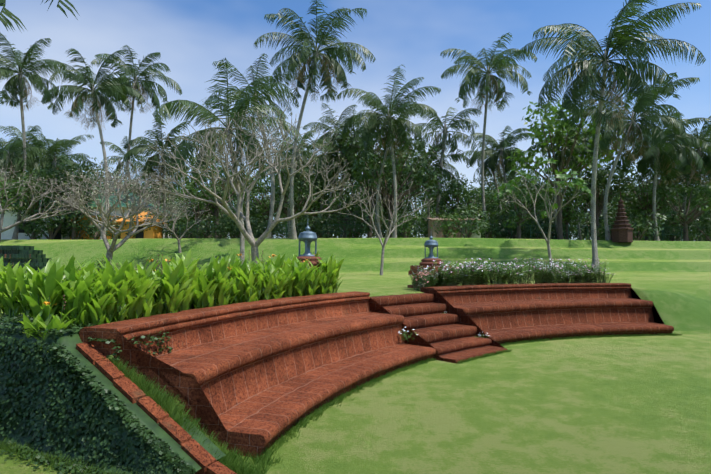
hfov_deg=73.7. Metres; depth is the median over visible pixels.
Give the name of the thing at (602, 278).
vinca plant
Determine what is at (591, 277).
vinca plant
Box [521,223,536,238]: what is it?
understorey
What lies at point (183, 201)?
tree
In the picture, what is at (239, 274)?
canna plant
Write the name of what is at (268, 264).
canna plant
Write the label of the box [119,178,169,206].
tree
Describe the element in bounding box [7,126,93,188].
palm
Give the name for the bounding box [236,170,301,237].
tree
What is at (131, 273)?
canna plant
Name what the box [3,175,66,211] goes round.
tree
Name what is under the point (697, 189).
palm
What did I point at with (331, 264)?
canna plant
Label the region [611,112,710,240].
coconut palm
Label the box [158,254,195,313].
canna plant
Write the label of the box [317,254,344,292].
canna plant
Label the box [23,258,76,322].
canna plant
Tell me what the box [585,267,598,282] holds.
vinca plant
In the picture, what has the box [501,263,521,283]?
vinca plant
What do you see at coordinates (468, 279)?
vinca plant
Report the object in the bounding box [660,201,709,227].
tree
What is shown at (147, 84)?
coconut palm
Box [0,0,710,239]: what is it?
sky
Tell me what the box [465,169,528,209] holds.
tree
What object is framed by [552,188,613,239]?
tree
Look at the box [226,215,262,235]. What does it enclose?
understorey
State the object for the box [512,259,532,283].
vinca plant
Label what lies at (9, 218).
green roof house
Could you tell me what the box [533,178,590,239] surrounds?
tree
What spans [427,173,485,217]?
tree
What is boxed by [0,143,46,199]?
tree
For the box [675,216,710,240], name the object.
understorey
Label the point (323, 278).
canna plant
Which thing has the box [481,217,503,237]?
understorey
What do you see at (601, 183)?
tree
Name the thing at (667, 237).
understorey
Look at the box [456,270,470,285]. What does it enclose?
vinca plant
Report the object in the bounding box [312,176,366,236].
tree
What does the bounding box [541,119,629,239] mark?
coconut palm
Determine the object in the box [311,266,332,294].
canna plant
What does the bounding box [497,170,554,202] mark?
palm
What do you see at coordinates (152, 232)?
orange hut
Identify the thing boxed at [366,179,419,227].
palm
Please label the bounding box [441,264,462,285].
vinca plant
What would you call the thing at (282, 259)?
canna plant
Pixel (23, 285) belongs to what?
canna plant
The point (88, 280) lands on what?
canna plant
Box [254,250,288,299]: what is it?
canna plant
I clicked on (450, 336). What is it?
steps
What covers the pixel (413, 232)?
understorey
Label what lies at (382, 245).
young frangipani
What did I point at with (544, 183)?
palm
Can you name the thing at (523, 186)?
tree
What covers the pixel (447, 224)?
understorey
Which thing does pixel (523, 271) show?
vinca plant
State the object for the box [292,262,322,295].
canna plant
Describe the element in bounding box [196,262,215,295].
canna plant
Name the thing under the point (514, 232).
understorey
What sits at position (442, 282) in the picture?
vinca plant
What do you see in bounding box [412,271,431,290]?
pink shrub
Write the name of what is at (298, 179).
palm
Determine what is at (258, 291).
canna plant
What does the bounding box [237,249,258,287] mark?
canna plant
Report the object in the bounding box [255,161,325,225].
tree
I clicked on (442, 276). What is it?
vinca plant
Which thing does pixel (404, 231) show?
understorey
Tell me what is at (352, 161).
tree
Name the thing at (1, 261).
canna plant
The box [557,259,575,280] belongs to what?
vinca plant
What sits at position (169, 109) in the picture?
coconut palm
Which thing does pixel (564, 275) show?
vinca plant
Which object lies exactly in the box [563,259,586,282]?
vinca plant
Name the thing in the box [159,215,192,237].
understorey
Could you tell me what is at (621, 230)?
laterite spire
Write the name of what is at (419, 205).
tree
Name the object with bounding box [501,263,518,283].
vinca plant
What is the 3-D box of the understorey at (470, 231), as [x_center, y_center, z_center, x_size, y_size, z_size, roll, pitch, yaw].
[9.422,-1.246,40.029,3.949,3.121,3.116,1,-2,-16]
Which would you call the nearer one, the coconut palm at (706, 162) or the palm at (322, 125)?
the coconut palm at (706, 162)
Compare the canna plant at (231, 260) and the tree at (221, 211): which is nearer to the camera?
the canna plant at (231, 260)
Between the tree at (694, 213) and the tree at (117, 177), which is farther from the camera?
the tree at (117, 177)
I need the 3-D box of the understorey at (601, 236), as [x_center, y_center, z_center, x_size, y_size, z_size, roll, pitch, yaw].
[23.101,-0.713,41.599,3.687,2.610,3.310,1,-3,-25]
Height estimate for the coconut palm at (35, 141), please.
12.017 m
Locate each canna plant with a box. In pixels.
[0,256,12,314]
[0,260,38,319]
[0,269,24,317]
[12,268,42,319]
[18,307,61,337]
[22,295,73,351]
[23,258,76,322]
[50,255,97,321]
[54,266,96,328]
[59,270,100,326]
[65,259,102,273]
[75,261,112,279]
[77,269,116,311]
[83,282,117,326]
[92,260,140,323]
[95,253,138,316]
[96,275,133,322]
[110,259,151,319]
[122,270,161,319]
[128,254,159,317]
[135,261,163,286]
[147,255,170,276]
[150,270,170,315]
[152,264,163,309]
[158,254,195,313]
[159,257,198,311]
[166,248,201,309]
[191,261,206,308]
[192,271,218,308]
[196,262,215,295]
[198,250,231,274]
[207,256,231,306]
[207,274,233,304]
[218,251,239,303]
[226,264,246,304]
[227,258,258,278]
[230,259,249,303]
[230,263,262,302]
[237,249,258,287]
[247,267,266,300]
[248,261,266,275]
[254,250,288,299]
[255,257,275,299]
[265,254,286,270]
[268,270,289,298]
[269,254,286,297]
[279,262,297,297]
[283,254,310,296]
[285,255,303,296]
[291,259,313,296]
[291,260,312,294]
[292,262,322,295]
[300,261,322,294]
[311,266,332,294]
[314,269,331,293]
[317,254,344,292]
[317,256,342,293]
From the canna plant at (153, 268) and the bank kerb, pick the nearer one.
the bank kerb
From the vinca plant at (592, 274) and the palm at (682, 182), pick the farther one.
the palm at (682, 182)
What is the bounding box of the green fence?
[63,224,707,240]
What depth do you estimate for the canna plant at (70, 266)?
6.46 m
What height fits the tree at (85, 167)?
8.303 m
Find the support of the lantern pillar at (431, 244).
on the ground
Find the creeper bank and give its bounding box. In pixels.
[0,315,224,473]
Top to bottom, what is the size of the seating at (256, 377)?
1.396 m
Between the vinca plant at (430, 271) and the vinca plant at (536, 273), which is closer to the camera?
the vinca plant at (430, 271)
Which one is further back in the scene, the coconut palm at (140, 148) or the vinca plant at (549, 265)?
the coconut palm at (140, 148)
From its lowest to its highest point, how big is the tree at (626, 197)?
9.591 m
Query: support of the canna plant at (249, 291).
on the ground
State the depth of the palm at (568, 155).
41.97 m
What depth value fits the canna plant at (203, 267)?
8.45 m
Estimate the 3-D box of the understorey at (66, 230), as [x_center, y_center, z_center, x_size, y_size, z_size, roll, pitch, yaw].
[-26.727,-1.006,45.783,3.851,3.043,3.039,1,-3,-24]
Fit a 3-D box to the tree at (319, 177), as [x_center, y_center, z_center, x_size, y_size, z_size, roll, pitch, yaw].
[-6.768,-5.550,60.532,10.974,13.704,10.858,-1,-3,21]
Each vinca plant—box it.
[409,271,421,289]
[413,265,437,286]
[419,267,439,286]
[427,273,437,286]
[430,272,445,286]
[431,260,449,285]
[435,269,448,283]
[438,266,455,285]
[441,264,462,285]
[442,262,461,285]
[445,264,466,285]
[456,264,475,284]
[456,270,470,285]
[462,262,480,284]
[462,262,482,284]
[465,258,487,281]
[467,262,486,284]
[474,258,496,284]
[474,264,490,284]
[476,266,490,284]
[487,262,505,284]
[491,263,506,283]
[493,264,510,283]
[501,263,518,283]
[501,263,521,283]
[502,271,520,282]
[510,272,523,283]
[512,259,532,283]
[515,258,535,283]
[531,262,550,283]
[531,264,545,283]
[534,262,552,282]
[537,258,556,280]
[538,268,553,282]
[545,263,562,282]
[548,262,562,282]
[548,267,568,282]
[552,259,572,280]
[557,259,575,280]
[558,269,571,282]
[559,273,570,282]
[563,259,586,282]
[565,270,579,282]
[570,268,592,282]
[578,267,594,282]
[583,258,606,282]
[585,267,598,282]
[594,271,613,282]
[597,268,613,282]
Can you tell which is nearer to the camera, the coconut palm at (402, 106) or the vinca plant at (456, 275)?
the vinca plant at (456, 275)
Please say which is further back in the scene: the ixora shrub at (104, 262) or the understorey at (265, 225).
the understorey at (265, 225)
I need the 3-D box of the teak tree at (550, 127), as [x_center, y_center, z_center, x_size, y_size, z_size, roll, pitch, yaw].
[18.640,-5.997,42.901,9.557,13.525,9.473,2,-3,-36]
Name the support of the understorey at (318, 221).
on the ground
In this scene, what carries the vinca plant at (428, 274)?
on the ground
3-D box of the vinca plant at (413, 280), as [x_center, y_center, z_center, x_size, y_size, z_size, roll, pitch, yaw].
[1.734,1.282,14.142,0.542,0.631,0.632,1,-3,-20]
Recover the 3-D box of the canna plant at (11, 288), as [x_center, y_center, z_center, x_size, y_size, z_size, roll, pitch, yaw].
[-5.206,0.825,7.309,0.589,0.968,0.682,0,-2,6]
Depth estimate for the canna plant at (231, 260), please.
9.26 m
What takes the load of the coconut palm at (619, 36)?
on the ground
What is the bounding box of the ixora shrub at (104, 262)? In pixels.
[95,257,113,270]
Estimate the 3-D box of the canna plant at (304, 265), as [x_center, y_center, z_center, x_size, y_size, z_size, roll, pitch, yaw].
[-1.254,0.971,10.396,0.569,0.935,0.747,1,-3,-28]
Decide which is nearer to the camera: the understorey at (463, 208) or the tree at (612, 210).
the understorey at (463, 208)
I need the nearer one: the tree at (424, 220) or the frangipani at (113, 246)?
the frangipani at (113, 246)
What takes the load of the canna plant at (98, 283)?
on the ground
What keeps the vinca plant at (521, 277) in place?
on the ground
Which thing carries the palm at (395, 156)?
on the ground
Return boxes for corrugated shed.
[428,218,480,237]
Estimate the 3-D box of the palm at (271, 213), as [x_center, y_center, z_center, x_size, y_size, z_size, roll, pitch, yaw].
[-9.112,-7.665,43.504,8.076,16.733,8.400,2,-3,-40]
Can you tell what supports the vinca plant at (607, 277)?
on the ground
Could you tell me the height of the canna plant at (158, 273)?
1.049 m
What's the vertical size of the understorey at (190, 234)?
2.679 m
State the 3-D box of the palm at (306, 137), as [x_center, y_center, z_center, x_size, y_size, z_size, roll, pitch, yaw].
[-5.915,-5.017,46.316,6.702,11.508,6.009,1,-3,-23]
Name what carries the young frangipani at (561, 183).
on the ground
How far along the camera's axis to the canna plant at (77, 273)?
6.54 m
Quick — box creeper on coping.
[87,331,173,359]
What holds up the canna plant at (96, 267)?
on the ground
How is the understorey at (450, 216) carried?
on the ground
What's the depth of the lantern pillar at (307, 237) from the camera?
11.48 m
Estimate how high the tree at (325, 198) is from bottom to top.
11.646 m
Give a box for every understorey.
[14,218,53,238]
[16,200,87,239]
[55,211,92,239]
[60,201,100,230]
[78,213,117,239]
[119,206,169,237]
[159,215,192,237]
[161,209,203,237]
[169,220,201,237]
[189,214,216,237]
[208,215,233,238]
[219,207,263,237]
[223,226,239,237]
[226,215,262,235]
[255,222,274,237]
[256,215,285,236]
[273,226,287,237]
[290,207,334,236]
[297,217,331,237]
[309,214,341,237]
[335,208,374,237]
[363,225,385,237]
[380,207,431,236]
[388,214,421,237]
[399,222,419,237]
[415,214,434,237]
[430,213,460,237]
[432,213,467,230]
[443,205,489,237]
[445,200,490,226]
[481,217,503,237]
[484,211,515,238]
[496,207,529,238]
[516,218,553,238]
[521,212,554,238]
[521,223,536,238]
[530,211,589,239]
[535,214,565,238]
[542,220,570,238]
[569,210,615,239]
[596,215,641,239]
[626,209,666,240]
[652,218,680,240]
[658,219,700,240]
[675,212,710,240]
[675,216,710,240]
[682,230,703,240]
[692,222,710,240]
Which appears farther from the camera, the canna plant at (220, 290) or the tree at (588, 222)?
the tree at (588, 222)
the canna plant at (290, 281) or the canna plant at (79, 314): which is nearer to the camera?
the canna plant at (79, 314)
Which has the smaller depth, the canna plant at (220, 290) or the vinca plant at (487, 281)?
the canna plant at (220, 290)
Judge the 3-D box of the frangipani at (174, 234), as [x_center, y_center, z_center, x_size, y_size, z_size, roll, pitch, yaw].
[-13.388,-0.795,35.887,4.830,4.361,3.771,1,-3,-30]
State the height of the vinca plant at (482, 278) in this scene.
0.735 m
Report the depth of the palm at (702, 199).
51.88 m
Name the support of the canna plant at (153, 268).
on the ground
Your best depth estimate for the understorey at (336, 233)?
48.68 m
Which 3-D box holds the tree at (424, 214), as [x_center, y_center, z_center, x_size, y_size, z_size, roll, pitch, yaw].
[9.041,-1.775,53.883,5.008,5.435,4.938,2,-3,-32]
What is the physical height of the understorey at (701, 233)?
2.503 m
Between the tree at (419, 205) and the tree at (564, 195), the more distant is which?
the tree at (419, 205)
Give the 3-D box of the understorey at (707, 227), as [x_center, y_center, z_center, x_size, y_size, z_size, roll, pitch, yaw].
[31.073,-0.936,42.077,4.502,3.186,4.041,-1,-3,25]
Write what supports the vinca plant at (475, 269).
on the ground
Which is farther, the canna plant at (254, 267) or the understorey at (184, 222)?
the understorey at (184, 222)
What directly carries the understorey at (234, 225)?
on the ground
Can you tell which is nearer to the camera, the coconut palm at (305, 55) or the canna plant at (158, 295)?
the canna plant at (158, 295)
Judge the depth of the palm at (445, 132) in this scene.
48.20 m
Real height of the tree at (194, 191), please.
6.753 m
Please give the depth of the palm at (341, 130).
52.98 m
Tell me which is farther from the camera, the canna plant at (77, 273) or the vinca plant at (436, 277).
the vinca plant at (436, 277)
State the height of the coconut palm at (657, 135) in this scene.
13.081 m
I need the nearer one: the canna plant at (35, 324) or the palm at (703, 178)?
the canna plant at (35, 324)
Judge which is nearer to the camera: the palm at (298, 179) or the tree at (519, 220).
the tree at (519, 220)
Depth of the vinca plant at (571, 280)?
15.31 m
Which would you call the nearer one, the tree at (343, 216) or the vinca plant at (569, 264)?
the vinca plant at (569, 264)
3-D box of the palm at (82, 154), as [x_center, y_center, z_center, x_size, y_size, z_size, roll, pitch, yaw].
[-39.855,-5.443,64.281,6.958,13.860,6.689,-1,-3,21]
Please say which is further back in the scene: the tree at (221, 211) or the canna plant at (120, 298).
the tree at (221, 211)
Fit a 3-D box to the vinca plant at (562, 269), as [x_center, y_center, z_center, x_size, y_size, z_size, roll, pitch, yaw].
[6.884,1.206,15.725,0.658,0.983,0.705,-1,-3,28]
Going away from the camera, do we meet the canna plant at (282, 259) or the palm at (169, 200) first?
the canna plant at (282, 259)
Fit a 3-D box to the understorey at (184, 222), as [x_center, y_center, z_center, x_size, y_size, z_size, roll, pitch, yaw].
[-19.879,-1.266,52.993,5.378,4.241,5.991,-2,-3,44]
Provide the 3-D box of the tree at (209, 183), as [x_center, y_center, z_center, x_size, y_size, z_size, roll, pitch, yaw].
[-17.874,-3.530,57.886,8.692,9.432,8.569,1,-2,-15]
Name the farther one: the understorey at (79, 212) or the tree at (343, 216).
the tree at (343, 216)
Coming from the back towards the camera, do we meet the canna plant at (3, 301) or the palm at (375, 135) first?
the palm at (375, 135)
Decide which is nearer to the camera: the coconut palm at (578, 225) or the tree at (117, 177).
the coconut palm at (578, 225)
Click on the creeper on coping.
(107, 341)
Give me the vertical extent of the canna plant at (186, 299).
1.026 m
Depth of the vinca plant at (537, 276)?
14.93 m
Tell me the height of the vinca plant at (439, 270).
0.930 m
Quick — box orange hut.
[115,211,163,238]
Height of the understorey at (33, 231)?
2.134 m
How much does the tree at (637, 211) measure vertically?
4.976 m
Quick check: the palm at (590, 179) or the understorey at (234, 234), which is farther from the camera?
the palm at (590, 179)
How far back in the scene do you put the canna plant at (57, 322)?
5.62 m
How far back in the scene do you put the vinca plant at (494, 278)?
14.54 m
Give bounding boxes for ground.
[0,238,710,473]
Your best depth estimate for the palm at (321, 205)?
58.01 m
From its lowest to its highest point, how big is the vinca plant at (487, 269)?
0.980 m
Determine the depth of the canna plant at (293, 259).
10.44 m
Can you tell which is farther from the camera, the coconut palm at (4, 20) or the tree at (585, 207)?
the tree at (585, 207)
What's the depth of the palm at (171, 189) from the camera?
48.18 m
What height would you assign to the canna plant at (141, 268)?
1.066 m
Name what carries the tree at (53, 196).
on the ground
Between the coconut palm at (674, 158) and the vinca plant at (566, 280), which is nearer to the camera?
the vinca plant at (566, 280)
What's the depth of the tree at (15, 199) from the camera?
41.70 m
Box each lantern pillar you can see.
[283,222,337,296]
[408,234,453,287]
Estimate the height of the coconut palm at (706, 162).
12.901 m
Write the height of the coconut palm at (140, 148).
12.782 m
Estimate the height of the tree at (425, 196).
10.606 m
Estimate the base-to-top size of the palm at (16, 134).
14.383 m
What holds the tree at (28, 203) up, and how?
on the ground
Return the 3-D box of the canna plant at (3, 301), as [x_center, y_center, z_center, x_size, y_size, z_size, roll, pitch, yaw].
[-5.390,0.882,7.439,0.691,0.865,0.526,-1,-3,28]
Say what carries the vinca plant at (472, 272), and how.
on the ground
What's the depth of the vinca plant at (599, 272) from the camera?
15.31 m
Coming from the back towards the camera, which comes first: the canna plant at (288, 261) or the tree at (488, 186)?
the tree at (488, 186)
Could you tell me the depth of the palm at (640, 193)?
59.06 m
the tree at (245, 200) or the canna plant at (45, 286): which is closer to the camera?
the canna plant at (45, 286)
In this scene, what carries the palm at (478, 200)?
on the ground
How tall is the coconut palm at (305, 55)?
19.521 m
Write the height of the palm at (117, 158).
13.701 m
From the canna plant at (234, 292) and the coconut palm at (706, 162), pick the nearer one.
the canna plant at (234, 292)
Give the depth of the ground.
7.61 m
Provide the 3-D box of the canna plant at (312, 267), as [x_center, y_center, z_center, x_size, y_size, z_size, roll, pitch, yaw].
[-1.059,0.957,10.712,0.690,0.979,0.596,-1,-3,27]
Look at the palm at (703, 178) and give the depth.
46.82 m
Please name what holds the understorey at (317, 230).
on the ground
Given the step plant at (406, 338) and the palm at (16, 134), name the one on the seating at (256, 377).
the step plant at (406, 338)
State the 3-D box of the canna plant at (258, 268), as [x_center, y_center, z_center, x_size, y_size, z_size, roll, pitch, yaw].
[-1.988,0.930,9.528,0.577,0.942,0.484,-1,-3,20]
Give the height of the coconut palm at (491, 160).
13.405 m
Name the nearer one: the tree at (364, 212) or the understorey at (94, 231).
the understorey at (94, 231)
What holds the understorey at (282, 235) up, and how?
on the ground
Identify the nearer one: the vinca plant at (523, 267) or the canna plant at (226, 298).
the canna plant at (226, 298)
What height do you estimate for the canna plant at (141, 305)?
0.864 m
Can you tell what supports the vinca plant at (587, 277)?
on the ground
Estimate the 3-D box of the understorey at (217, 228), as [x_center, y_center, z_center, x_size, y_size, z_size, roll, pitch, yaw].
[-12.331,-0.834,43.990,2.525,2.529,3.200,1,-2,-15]
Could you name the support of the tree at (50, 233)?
on the ground
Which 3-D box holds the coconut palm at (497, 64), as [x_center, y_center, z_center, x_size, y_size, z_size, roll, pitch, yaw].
[12.637,-8.714,44.601,9.635,18.955,8.471,0,-2,-2]
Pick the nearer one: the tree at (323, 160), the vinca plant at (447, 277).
the vinca plant at (447, 277)
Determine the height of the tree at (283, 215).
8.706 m
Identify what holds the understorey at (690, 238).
on the ground
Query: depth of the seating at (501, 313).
13.26 m
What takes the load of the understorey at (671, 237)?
on the ground
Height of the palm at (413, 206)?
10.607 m
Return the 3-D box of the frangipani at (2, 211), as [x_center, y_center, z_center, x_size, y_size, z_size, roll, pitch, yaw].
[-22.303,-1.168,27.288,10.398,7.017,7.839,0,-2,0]
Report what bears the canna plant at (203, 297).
on the ground
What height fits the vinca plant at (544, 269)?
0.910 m
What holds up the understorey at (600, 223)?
on the ground
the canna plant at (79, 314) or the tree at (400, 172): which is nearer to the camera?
the canna plant at (79, 314)
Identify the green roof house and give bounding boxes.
[0,184,174,239]
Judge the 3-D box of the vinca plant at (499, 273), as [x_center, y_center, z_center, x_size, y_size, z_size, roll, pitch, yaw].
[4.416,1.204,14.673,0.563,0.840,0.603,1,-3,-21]
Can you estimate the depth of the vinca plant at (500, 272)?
14.78 m
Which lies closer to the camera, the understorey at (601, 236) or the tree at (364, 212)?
the understorey at (601, 236)
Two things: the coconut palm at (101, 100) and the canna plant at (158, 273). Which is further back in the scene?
the coconut palm at (101, 100)
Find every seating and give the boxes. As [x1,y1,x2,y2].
[79,291,435,457]
[421,283,673,344]
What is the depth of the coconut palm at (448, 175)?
49.10 m
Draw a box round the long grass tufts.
[0,333,681,473]
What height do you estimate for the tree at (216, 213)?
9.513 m
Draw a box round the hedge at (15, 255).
[0,245,51,274]
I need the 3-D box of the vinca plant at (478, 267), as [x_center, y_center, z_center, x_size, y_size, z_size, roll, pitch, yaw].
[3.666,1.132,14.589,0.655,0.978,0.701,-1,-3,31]
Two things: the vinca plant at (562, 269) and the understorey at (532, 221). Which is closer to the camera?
the vinca plant at (562, 269)
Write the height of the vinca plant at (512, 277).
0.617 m
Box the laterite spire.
[610,192,633,241]
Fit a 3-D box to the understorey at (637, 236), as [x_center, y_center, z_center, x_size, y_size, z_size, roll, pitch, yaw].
[24.732,-0.989,40.880,3.183,3.187,4.033,1,-3,-22]
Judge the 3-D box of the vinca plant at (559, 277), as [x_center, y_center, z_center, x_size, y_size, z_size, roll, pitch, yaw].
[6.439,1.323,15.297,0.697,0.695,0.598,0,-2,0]
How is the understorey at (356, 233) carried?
on the ground
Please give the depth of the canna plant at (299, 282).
10.06 m
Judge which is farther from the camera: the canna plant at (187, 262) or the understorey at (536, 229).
the understorey at (536, 229)
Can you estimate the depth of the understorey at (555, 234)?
45.74 m
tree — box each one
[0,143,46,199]
[0,172,40,240]
[1,166,72,227]
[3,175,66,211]
[31,154,110,239]
[37,172,109,217]
[97,167,144,196]
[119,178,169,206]
[169,185,211,221]
[171,200,187,217]
[172,181,228,237]
[173,153,259,238]
[176,172,240,237]
[206,206,244,238]
[221,186,269,221]
[228,203,264,223]
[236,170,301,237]
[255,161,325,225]
[264,136,345,221]
[275,209,301,220]
[277,164,348,227]
[307,131,362,237]
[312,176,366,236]
[319,125,412,237]
[322,205,360,237]
[323,193,373,237]
[343,134,446,237]
[346,201,382,237]
[354,147,434,209]
[397,193,433,231]
[412,178,472,215]
[414,196,449,228]
[414,211,447,237]
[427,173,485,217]
[452,188,507,216]
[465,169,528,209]
[479,173,550,236]
[494,202,538,227]
[500,186,552,238]
[506,98,628,238]
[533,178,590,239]
[539,176,603,219]
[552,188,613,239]
[561,162,638,239]
[573,213,603,235]
[600,191,643,222]
[603,159,697,240]
[625,196,679,237]
[650,181,710,240]
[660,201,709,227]
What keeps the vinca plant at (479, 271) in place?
on the ground
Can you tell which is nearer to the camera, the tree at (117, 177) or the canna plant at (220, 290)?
the canna plant at (220, 290)
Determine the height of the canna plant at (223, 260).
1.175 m
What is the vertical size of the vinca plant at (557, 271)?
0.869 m
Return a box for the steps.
[371,293,506,363]
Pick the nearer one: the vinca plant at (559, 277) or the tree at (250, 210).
the vinca plant at (559, 277)
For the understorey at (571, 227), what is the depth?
49.20 m
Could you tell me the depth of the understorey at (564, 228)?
46.99 m
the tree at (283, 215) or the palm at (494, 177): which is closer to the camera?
the palm at (494, 177)
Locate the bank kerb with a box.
[76,342,236,473]
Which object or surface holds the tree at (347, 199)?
on the ground
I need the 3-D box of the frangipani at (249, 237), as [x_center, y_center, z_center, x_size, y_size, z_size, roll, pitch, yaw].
[-5.103,-2.677,27.025,12.075,9.997,12.298,0,-2,1]
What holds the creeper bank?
on the ground
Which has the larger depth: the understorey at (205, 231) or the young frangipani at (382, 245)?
the understorey at (205, 231)
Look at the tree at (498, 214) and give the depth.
48.41 m
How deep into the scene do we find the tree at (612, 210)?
54.59 m
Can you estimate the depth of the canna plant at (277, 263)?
10.47 m
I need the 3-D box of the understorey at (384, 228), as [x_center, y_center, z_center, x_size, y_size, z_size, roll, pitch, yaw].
[5.031,-1.286,47.755,5.365,3.798,4.816,1,-3,-21]
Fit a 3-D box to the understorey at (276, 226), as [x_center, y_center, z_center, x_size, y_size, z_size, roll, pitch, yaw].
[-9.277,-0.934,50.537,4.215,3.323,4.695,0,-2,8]
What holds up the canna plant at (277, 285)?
on the ground
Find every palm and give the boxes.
[0,0,78,31]
[0,33,73,239]
[0,125,54,165]
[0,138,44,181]
[4,131,80,175]
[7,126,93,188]
[41,48,145,239]
[44,146,90,172]
[91,45,181,194]
[99,136,148,192]
[123,117,199,237]
[128,152,186,212]
[152,57,303,263]
[155,184,179,209]
[205,54,298,237]
[254,0,375,239]
[262,130,331,237]
[263,152,303,237]
[300,150,340,215]
[303,103,360,236]
[322,109,375,237]
[337,64,440,237]
[357,155,408,237]
[358,98,427,237]
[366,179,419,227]
[391,140,470,226]
[404,171,416,237]
[407,104,481,217]
[440,32,536,237]
[461,137,526,220]
[466,187,506,221]
[468,126,534,238]
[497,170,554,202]
[514,186,561,221]
[520,0,705,269]
[520,169,569,217]
[526,123,598,232]
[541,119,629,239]
[568,72,699,239]
[576,162,619,239]
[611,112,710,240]
[614,175,661,208]
[633,170,709,213]
[651,135,710,240]
[661,116,710,225]
[686,175,710,216]
[690,158,710,191]
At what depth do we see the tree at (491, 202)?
46.89 m
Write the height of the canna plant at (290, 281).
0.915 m
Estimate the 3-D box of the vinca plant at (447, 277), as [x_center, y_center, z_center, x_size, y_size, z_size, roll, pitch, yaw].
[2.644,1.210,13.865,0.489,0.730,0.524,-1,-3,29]
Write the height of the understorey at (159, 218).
3.344 m
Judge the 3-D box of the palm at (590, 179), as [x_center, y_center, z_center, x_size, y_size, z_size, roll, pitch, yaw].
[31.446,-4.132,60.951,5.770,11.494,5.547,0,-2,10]
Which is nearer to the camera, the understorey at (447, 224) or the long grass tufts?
the long grass tufts
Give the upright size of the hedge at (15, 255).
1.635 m
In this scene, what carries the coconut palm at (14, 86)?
on the ground
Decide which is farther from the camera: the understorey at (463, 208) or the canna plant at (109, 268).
the understorey at (463, 208)
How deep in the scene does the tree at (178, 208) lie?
78.67 m
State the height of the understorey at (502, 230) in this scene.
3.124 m
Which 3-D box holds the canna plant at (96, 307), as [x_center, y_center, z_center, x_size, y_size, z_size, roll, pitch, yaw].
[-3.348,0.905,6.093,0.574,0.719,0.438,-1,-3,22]
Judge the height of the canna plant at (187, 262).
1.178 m
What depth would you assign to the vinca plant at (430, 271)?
13.89 m
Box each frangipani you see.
[0,164,80,233]
[41,159,198,265]
[139,107,370,262]
[144,198,211,252]
[338,179,433,274]
[493,157,592,267]
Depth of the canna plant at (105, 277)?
6.30 m
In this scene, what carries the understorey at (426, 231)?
on the ground
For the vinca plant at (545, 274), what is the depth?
15.01 m
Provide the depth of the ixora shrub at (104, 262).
28.40 m
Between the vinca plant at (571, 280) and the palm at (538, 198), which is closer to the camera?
the vinca plant at (571, 280)
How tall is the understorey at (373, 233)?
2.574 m
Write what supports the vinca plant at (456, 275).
on the ground
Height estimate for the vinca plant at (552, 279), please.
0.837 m
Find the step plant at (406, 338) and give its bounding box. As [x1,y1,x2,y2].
[398,327,418,340]
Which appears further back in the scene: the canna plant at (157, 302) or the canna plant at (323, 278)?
the canna plant at (323, 278)
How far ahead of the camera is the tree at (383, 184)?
44.24 m

